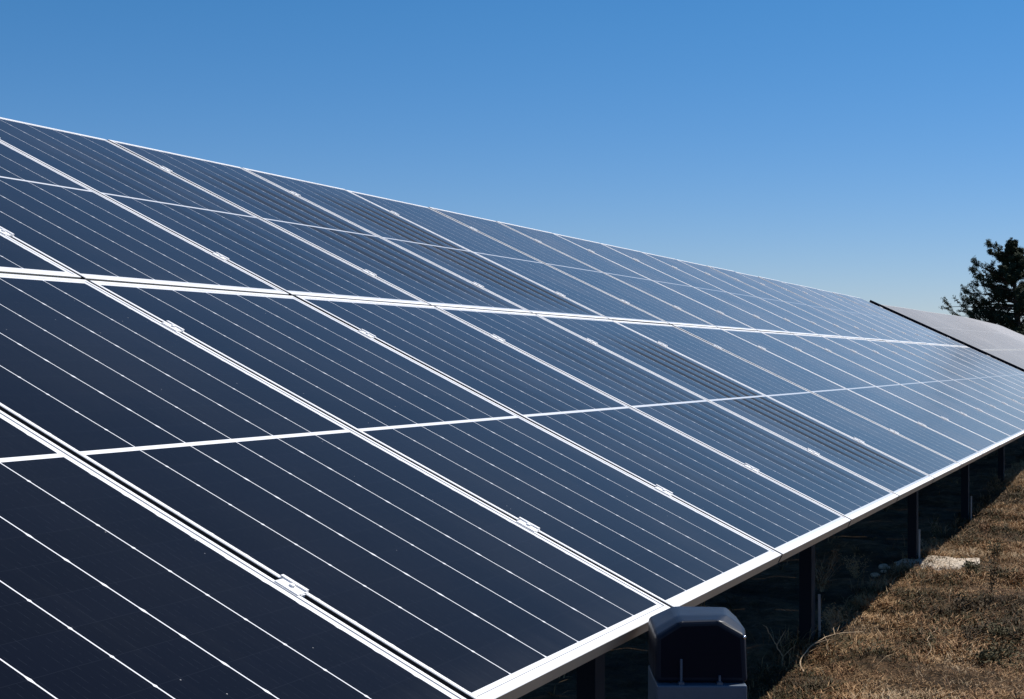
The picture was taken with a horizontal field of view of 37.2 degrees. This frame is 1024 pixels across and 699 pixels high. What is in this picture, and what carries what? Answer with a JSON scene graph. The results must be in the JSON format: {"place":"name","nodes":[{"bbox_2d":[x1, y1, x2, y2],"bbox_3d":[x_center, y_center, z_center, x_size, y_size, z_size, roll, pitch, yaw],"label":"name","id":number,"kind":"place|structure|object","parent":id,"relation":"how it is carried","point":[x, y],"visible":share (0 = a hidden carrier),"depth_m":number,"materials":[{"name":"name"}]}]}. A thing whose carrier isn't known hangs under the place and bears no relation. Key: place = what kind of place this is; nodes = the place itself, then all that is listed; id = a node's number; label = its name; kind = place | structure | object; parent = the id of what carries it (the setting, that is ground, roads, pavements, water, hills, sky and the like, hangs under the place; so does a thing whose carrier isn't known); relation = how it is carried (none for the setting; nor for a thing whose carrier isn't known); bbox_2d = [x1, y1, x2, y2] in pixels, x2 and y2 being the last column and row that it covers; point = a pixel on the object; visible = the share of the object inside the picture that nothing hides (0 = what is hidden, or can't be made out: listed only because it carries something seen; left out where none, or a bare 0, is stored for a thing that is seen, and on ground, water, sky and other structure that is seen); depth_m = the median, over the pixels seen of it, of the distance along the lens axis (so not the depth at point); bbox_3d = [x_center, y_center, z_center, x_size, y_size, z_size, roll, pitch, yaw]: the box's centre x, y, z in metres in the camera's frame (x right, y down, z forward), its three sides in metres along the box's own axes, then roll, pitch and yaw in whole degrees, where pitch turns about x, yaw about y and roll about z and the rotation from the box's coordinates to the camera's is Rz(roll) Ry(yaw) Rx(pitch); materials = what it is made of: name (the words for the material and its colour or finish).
{"place":"outdoors","nodes":[
{"label":"outdoors","id":0,"kind":"place"},
{"bbox_2d":[0,0,1023,320],"label":"sky","id":1,"kind":"structure","parent":0,"point":[867,150],"materials":[{"name":"blue"}]},
{"bbox_2d":[517,436,1023,698],"bbox_3d":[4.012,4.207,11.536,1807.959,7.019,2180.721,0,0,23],"label":"ground","id":2,"kind":"structure","parent":0,"point":[770,600],"depth_m":8.09,"materials":[{"name":"brown plant"}]},
{"bbox_2d":[648,606,746,698],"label":"equipment box","id":3,"kind":"object","parent":2,"relation":"on","point":[696,652],"visible":1,"depth_m":3.29,"materials":[{"name":"black"}]},
{"bbox_2d":[762,624,795,666],"bbox_3d":[1.118,1.248,6.384,0.151,0.197,0.021,0,0,-14],"label":"withered plant","id":4,"kind":"object","parent":2,"relation":"on","point":[777,644],"visible":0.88,"depth_m":6.39,"materials":[{"name":"brown plant"}]},
{"bbox_2d":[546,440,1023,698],"bbox_3d":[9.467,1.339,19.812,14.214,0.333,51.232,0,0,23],"label":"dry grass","id":5,"kind":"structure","parent":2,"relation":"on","point":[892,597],"depth_m":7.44,"materials":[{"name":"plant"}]},
{"bbox_2d":[577,445,1004,698],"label":"mounting rack","id":6,"kind":"object","parent":2,"relation":"on","point":[590,679],"visible":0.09,"depth_m":6.79,"materials":[{"name":"metal"}]},
{"bbox_2d":[0,226,80,278],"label":"solar panel","id":7,"kind":"object","parent":6,"relation":"attached to","point":[17,258],"visible":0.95,"depth_m":4.42,"materials":[{"name":"glass"}]},
{"bbox_2d":[0,141,288,294],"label":"solar panel","id":8,"kind":"object","parent":6,"relation":"attached to","point":[83,232],"visible":0.91,"depth_m":5.24,"materials":[{"name":"glass"}]},
{"bbox_2d":[0,117,429,305],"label":"solar panel","id":9,"kind":"object","parent":6,"relation":"attached to","point":[258,247],"visible":0.94,"depth_m":6.35,"materials":[{"name":"glass"}]},
{"bbox_2d":[0,410,465,698],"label":"solar panel","id":10,"kind":"object","parent":6,"relation":"attached to","point":[110,588],"visible":1,"depth_m":2.58,"materials":[{"name":"glass"}]},
{"bbox_2d":[107,139,530,313],"bbox_3d":[-0.921,-0.586,7.499,1.920,0.043,1.166,27,10,21],"label":"solar panel","id":11,"kind":"object","parent":6,"relation":"attached to","point":[382,259],"visible":0.93,"depth_m":7.42,"materials":[{"name":"glass"}]},
{"bbox_2d":[0,273,670,698],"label":"solar panel","id":12,"kind":"object","parent":6,"relation":"attached to","point":[458,591],"visible":0.95,"depth_m":3.43,"materials":[{"name":"glass"}]},
{"bbox_2d":[243,168,607,319],"bbox_3d":[-0.465,-0.577,8.561,1.920,0.043,1.166,27,10,21],"label":"solar panel","id":13,"kind":"object","parent":6,"relation":"attached to","point":[395,228],"visible":0.92,"depth_m":8.49,"materials":[{"name":"glass"}]},
{"bbox_2d":[89,281,780,606],"bbox_3d":[-0.196,0.235,4.667,1.990,0.041,1.166,27,10,21],"label":"solar panel","id":14,"kind":"object","parent":6,"relation":"attached to","point":[661,544],"visible":0.94,"depth_m":4.54,"materials":[{"name":"glass"}]},
{"bbox_2d":[347,190,668,324],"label":"solar panel","id":15,"kind":"object","parent":6,"relation":"attached to","point":[600,302],"visible":0.91,"depth_m":9.56,"materials":[{"name":"glass"}]},
{"bbox_2d":[295,295,850,562],"bbox_3d":[0.261,0.243,5.728,1.990,0.041,1.166,27,10,21],"label":"solar panel","id":16,"kind":"object","parent":6,"relation":"attached to","point":[753,503],"visible":0.94,"depth_m":5.62,"materials":[{"name":"glass"}]},
{"bbox_2d":[428,207,717,327],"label":"solar panel","id":17,"kind":"object","parent":6,"relation":"attached to","point":[536,249],"visible":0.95,"depth_m":10.62,"materials":[{"name":"glass"}]},
{"bbox_2d":[496,221,756,330],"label":"solar panel","id":18,"kind":"object","parent":6,"relation":"attached to","point":[593,259],"visible":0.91,"depth_m":11.69,"materials":[{"name":"glass"}]},
{"bbox_2d":[435,306,898,526],"bbox_3d":[0.716,0.252,6.790,1.990,0.041,1.166,27,10,21],"label":"solar panel","id":19,"kind":"object","parent":6,"relation":"attached to","point":[817,478],"visible":0.96,"depth_m":6.70,"materials":[{"name":"glass"}]},
{"bbox_2d":[553,233,790,333],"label":"solar panel","id":20,"kind":"object","parent":6,"relation":"attached to","point":[757,323],"visible":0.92,"depth_m":12.77,"materials":[{"name":"glass"}]},
{"bbox_2d":[601,243,818,335],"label":"solar panel","id":21,"kind":"object","parent":6,"relation":"attached to","point":[722,295],"visible":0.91,"depth_m":13.83,"materials":[{"name":"glass"}]},
{"bbox_2d":[536,314,933,501],"bbox_3d":[1.172,0.261,7.851,1.990,0.041,1.166,27,10,21],"label":"solar panel","id":22,"kind":"object","parent":6,"relation":"attached to","point":[860,458],"visible":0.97,"depth_m":7.77,"materials":[{"name":"glass"}]},
{"bbox_2d":[642,252,841,336],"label":"solar panel","id":23,"kind":"object","parent":6,"relation":"attached to","point":[811,326],"visible":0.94,"depth_m":14.90,"materials":[{"name":"glass"}]},
{"bbox_2d":[679,260,863,338],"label":"solar panel","id":24,"kind":"object","parent":6,"relation":"attached to","point":[834,328],"visible":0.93,"depth_m":15.97,"materials":[{"name":"glass"}]},
{"bbox_2d":[613,320,960,482],"bbox_3d":[1.627,0.271,8.912,1.990,0.042,1.166,27,10,21],"label":"solar panel","id":25,"kind":"object","parent":6,"relation":"attached to","point":[904,450],"visible":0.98,"depth_m":8.85,"materials":[{"name":"glass"}]},
{"bbox_2d":[708,266,882,340],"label":"solar panel","id":26,"kind":"object","parent":6,"relation":"attached to","point":[801,305],"visible":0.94,"depth_m":17.02,"materials":[{"name":"glass"}]},
{"bbox_2d":[737,272,898,341],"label":"solar panel","id":27,"kind":"object","parent":6,"relation":"attached to","point":[875,333],"visible":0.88,"depth_m":18.11,"materials":[{"name":"glass"}]},
{"bbox_2d":[672,325,981,468],"bbox_3d":[2.083,0.279,9.973,1.990,0.041,1.166,27,10,21],"label":"solar panel","id":28,"kind":"object","parent":6,"relation":"attached to","point":[868,409],"visible":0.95,"depth_m":9.90,"materials":[{"name":"glass"}]},
{"bbox_2d":[758,276,913,342],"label":"solar panel","id":29,"kind":"object","parent":6,"relation":"attached to","point":[803,294],"visible":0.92,"depth_m":19.14,"materials":[{"name":"glass"}]},
{"bbox_2d":[783,282,926,343],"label":"solar panel","id":30,"kind":"object","parent":6,"relation":"attached to","point":[862,316],"visible":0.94,"depth_m":20.24,"materials":[{"name":"glass"}]},
{"bbox_2d":[723,329,999,456],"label":"solar panel","id":31,"kind":"object","parent":6,"relation":"attached to","point":[944,426],"visible":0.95,"depth_m":10.99,"materials":[{"name":"glass"}]},
{"bbox_2d":[800,285,938,344],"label":"solar panel","id":32,"kind":"object","parent":6,"relation":"attached to","point":[870,315],"visible":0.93,"depth_m":21.29,"materials":[{"name":"glass"}]},
{"bbox_2d":[818,289,948,345],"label":"solar panel","id":33,"kind":"object","parent":6,"relation":"attached to","point":[855,304],"visible":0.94,"depth_m":22.36,"materials":[{"name":"glass"}]},
{"bbox_2d":[760,331,1013,448],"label":"solar panel","id":34,"kind":"object","parent":6,"relation":"attached to","point":[961,419],"visible":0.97,"depth_m":12.05,"materials":[{"name":"glass"}]},
{"bbox_2d":[833,292,958,346],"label":"solar panel","id":35,"kind":"object","parent":6,"relation":"attached to","point":[868,306],"visible":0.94,"depth_m":23.39,"materials":[{"name":"glass"}]},
{"bbox_2d":[848,295,966,346],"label":"solar panel","id":36,"kind":"object","parent":6,"relation":"attached to","point":[911,322],"visible":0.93,"depth_m":24.48,"materials":[{"name":"glass"}]},
{"bbox_2d":[794,334,1023,440],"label":"solar panel","id":37,"kind":"object","parent":6,"relation":"attached to","point":[977,414],"visible":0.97,"depth_m":13.11,"materials":[{"name":"glass"}]},
{"bbox_2d":[822,336,1023,430],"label":"solar panel","id":38,"kind":"object","parent":6,"relation":"attached to","point":[990,409],"visible":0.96,"depth_m":14.19,"materials":[{"name":"glass"}]},
{"bbox_2d":[847,338,1023,420],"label":"solar panel","id":39,"kind":"object","parent":6,"relation":"attached to","point":[954,384],"visible":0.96,"depth_m":15.28,"materials":[{"name":"glass"}]},
{"bbox_2d":[868,340,1023,411],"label":"solar panel","id":40,"kind":"object","parent":6,"relation":"attached to","point":[956,377],"visible":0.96,"depth_m":16.37,"materials":[{"name":"glass"}]},
{"bbox_2d":[886,341,1023,404],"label":"solar panel","id":41,"kind":"object","parent":6,"relation":"attached to","point":[959,372],"visible":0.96,"depth_m":17.43,"materials":[{"name":"glass"}]},
{"bbox_2d":[902,342,1023,397],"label":"solar panel","id":42,"kind":"object","parent":6,"relation":"attached to","point":[969,370],"visible":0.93,"depth_m":18.52,"materials":[{"name":"glass"}]},
{"bbox_2d":[916,343,1023,392],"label":"solar panel","id":43,"kind":"object","parent":6,"relation":"attached to","point":[975,368],"visible":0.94,"depth_m":19.61,"materials":[{"name":"glass"}]},
{"bbox_2d":[929,344,1023,387],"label":"solar panel","id":44,"kind":"object","parent":6,"relation":"attached to","point":[982,366],"visible":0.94,"depth_m":20.68,"materials":[{"name":"glass"}]},
{"bbox_2d":[941,345,1023,382],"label":"solar panel","id":45,"kind":"object","parent":6,"relation":"attached to","point":[972,357],"visible":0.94,"depth_m":21.78,"materials":[{"name":"glass"}]},
{"bbox_2d":[952,346,1023,378],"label":"solar panel","id":46,"kind":"object","parent":6,"relation":"attached to","point":[990,362],"visible":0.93,"depth_m":22.86,"materials":[{"name":"glass"}]},
{"bbox_2d":[962,347,1023,374],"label":"solar panel","id":47,"kind":"object","parent":6,"relation":"attached to","point":[994,360],"visible":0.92,"depth_m":23.93,"materials":[{"name":"glass"}]},
{"bbox_2d":[818,594,820,636],"bbox_3d":[1.388,1.246,6.866,0.012,0.280,0.009,0,-2,6],"label":"metal stake","id":48,"kind":"object","parent":2,"relation":"on","point":[819,613],"visible":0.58,"depth_m":6.86,"materials":[{"name":"grey metal"}]},
{"bbox_2d":[815,544,844,591],"bbox_3d":[1.711,1.192,8.355,0.227,0.286,0.212,0,0,23],"label":"dry weed","id":49,"kind":"object","parent":2,"relation":"on","point":[824,582],"visible":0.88,"depth_m":8.35,"materials":[{"name":"brown plant"}]},
{"bbox_2d":[799,624,862,671],"bbox_3d":[1.380,1.280,6.635,0.111,0.081,1.129,0,0,23],"label":"dry twig","id":50,"kind":"object","parent":2,"relation":"on","point":[816,642],"visible":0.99,"depth_m":6.53,"materials":[{"name":"brown plant"}]},
{"bbox_2d":[821,598,846,631],"bbox_3d":[1.560,1.294,7.344,0.129,0.178,0.182,0,0,23],"label":"dry weed","id":51,"kind":"object","parent":2,"relation":"on","point":[829,616],"visible":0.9,"depth_m":7.33,"materials":[{"name":"brown plant"}]},
{"bbox_2d":[837,549,870,578],"bbox_3d":[2.017,1.271,8.966,0.208,0.177,0.140,0,0,23],"label":"dry weed","id":52,"kind":"object","parent":2,"relation":"on","point":[855,574],"visible":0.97,"depth_m":8.97,"materials":[{"name":"brown plant"}]},
{"bbox_2d":[879,564,889,568],"bbox_3d":[2.294,1.340,9.359,0.074,0.045,0.070,0,0,8],"label":"stone","id":53,"kind":"object","parent":2,"relation":"on","point":[881,566],"visible":0.68,"depth_m":9.33,"materials":[{"name":"grey stone"}]},
{"bbox_2d":[918,529,919,558],"bbox_3d":[2.583,1.285,9.638,0.011,0.290,0.010,0,-1,6],"label":"metal stake","id":54,"kind":"object","parent":2,"relation":"on","point":[918,543],"visible":0.58,"depth_m":9.64,"materials":[{"name":"grey metal"}]},
{"bbox_2d":[895,555,979,570],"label":"stone slab","id":55,"kind":"structure","parent":2,"relation":"on","point":[958,563],"depth_m":9.56,"materials":[{"name":"beige stone"}]},
{"bbox_2d":[869,300,1023,371],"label":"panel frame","id":56,"kind":"object","parent":2,"relation":"on","point":[951,337],"visible":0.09,"depth_m":25.69,"materials":[{"name":"metal"}]},
{"bbox_2d":[883,305,980,349],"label":"solar panel","id":57,"kind":"object","parent":56,"relation":"attached to","point":[932,327],"visible":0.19,"depth_m":26.92,"materials":[{"name":"glass"}]},
{"bbox_2d":[884,305,988,349],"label":"solar panel","id":58,"kind":"object","parent":56,"relation":"attached to","point":[938,328],"visible":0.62,"depth_m":27.50,"materials":[{"name":"glass"}]},
{"bbox_2d":[893,306,995,349],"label":"solar panel","id":59,"kind":"object","parent":56,"relation":"attached to","point":[945,328],"visible":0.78,"depth_m":28.55,"materials":[{"name":"glass"}]},
{"bbox_2d":[905,308,1001,349],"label":"solar panel","id":60,"kind":"object","parent":56,"relation":"attached to","point":[954,329],"visible":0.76,"depth_m":29.62,"materials":[{"name":"glass"}]},
{"bbox_2d":[913,309,1006,349],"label":"solar panel","id":61,"kind":"object","parent":56,"relation":"attached to","point":[962,330],"visible":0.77,"depth_m":30.68,"materials":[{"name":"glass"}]},
{"bbox_2d":[920,310,1011,349],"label":"solar panel","id":62,"kind":"object","parent":56,"relation":"attached to","point":[969,331],"visible":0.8,"depth_m":31.75,"materials":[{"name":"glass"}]},
{"bbox_2d":[930,312,1017,349],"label":"solar panel","id":63,"kind":"object","parent":56,"relation":"attached to","point":[974,331],"visible":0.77,"depth_m":32.81,"materials":[{"name":"glass"}]},
{"bbox_2d":[937,313,1021,349],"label":"solar panel","id":64,"kind":"object","parent":56,"relation":"attached to","point":[986,334],"visible":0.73,"depth_m":33.87,"materials":[{"name":"glass"}]},
{"bbox_2d":[944,314,1023,349],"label":"solar panel","id":65,"kind":"object","parent":56,"relation":"attached to","point":[1002,339],"visible":0.71,"depth_m":34.93,"materials":[{"name":"glass"}]},
{"bbox_2d":[951,315,1023,347],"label":"solar panel","id":66,"kind":"object","parent":56,"relation":"attached to","point":[987,331],"visible":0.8,"depth_m":36.01,"materials":[{"name":"glass"}]},
{"bbox_2d":[958,316,1023,345],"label":"solar panel","id":67,"kind":"object","parent":56,"relation":"attached to","point":[991,330],"visible":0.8,"depth_m":37.12,"materials":[{"name":"glass"}]},
{"bbox_2d":[961,316,1023,343],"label":"solar panel","id":68,"kind":"object","parent":56,"relation":"attached to","point":[993,330],"visible":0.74,"depth_m":38.18,"materials":[{"name":"glass"}]},
{"bbox_2d":[969,318,1023,342],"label":"solar panel","id":69,"kind":"object","parent":56,"relation":"attached to","point":[996,330],"visible":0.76,"depth_m":39.27,"materials":[{"name":"glass"}]},
{"bbox_2d":[974,319,1023,340],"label":"solar panel","id":70,"kind":"object","parent":56,"relation":"attached to","point":[999,330],"visible":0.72,"depth_m":40.37,"materials":[{"name":"glass"}]},
{"bbox_2d":[979,320,1023,339],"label":"solar panel","id":71,"kind":"object","parent":56,"relation":"attached to","point":[1001,330],"visible":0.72,"depth_m":41.45,"materials":[{"name":"glass"}]},
{"bbox_2d":[983,321,1022,338],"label":"solar panel","id":72,"kind":"object","parent":56,"relation":"attached to","point":[1003,330],"visible":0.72,"depth_m":42.49,"materials":[{"name":"glass"}]},
{"bbox_2d":[984,350,1023,368],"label":"solar panel","id":73,"kind":"object","parent":56,"relation":"attached to","point":[1005,358],"visible":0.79,"depth_m":27.01,"materials":[{"name":"glass"}]},
{"bbox_2d":[987,322,1023,338],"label":"solar panel","id":74,"kind":"object","parent":56,"relation":"attached to","point":[1006,330],"visible":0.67,"depth_m":43.58,"materials":[{"name":"glass"}]},
{"bbox_2d":[991,350,1023,364],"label":"solar panel","id":75,"kind":"object","parent":56,"relation":"attached to","point":[1009,357],"visible":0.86,"depth_m":28.07,"materials":[{"name":"glass"}]},
{"bbox_2d":[998,350,1023,361],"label":"solar panel","id":76,"kind":"object","parent":56,"relation":"attached to","point":[1012,355],"visible":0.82,"depth_m":29.15,"materials":[{"name":"glass"}]},
{"bbox_2d":[959,555,982,576],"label":"dry weed","id":77,"kind":"object","parent":2,"relation":"on","point":[968,564],"visible":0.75,"depth_m":8.87,"materials":[{"name":"plant"}]},
{"bbox_2d":[970,496,971,517],"bbox_3d":[3.687,1.317,12.209,0.011,0.280,0.008,0,2,6],"label":"metal stake","id":78,"kind":"object","parent":2,"relation":"on","point":[971,508],"visible":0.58,"depth_m":12.21,"materials":[{"name":"grey metal"}]},
{"bbox_2d":[956,619,987,645],"bbox_3d":[2.105,1.313,6.939,0.150,0.164,0.194,0,0,23],"label":"dry weed","id":79,"kind":"object","parent":2,"relation":"on","point":[968,638],"visible":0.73,"depth_m":6.93,"materials":[{"name":"brown plant"}]},
{"bbox_2d":[947,589,998,613],"bbox_3d":[2.341,1.306,7.774,0.216,0.120,0.277,1,-1,-40],"label":"dry weed","id":80,"kind":"object","parent":2,"relation":"on","point":[969,605],"visible":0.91,"depth_m":7.77,"materials":[{"name":"brown plant"}]},
{"bbox_2d":[972,514,991,534],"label":"dry weed","id":81,"kind":"object","parent":2,"relation":"on","point":[984,529],"visible":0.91,"depth_m":11.30,"materials":[{"name":"brown plant"}]},
{"bbox_2d":[941,237,1023,334],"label":"conifer tree","id":82,"kind":"object","parent":2,"relation":"on","point":[1010,269],"visible":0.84,"depth_m":68.75,"materials":[{"name":"green plant"}]},
{"bbox_2d":[983,555,999,591],"bbox_3d":[2.605,1.225,8.245,0.076,0.217,0.087,0,0,-33],"label":"dry weed","id":83,"kind":"object","parent":2,"relation":"on","point":[992,579],"visible":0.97,"depth_m":8.24,"materials":[{"name":"brown plant"}]},
{"bbox_2d":[961,618,1023,640],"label":"dry weed","id":84,"kind":"object","parent":2,"relation":"on","point":[999,629],"visible":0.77,"depth_m":7.11,"materials":[{"name":"brown plant"}]},
{"bbox_2d":[963,636,1022,664],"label":"dry weed","id":85,"kind":"object","parent":2,"relation":"on","point":[990,655],"visible":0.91,"depth_m":6.43,"materials":[{"name":"brown plant"}]},
{"bbox_2d":[985,537,1006,556],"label":"dry weed","id":86,"kind":"object","parent":2,"relation":"on","point":[997,547],"visible":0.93,"depth_m":9.91,"materials":[{"name":"brown plant"}]}
]}

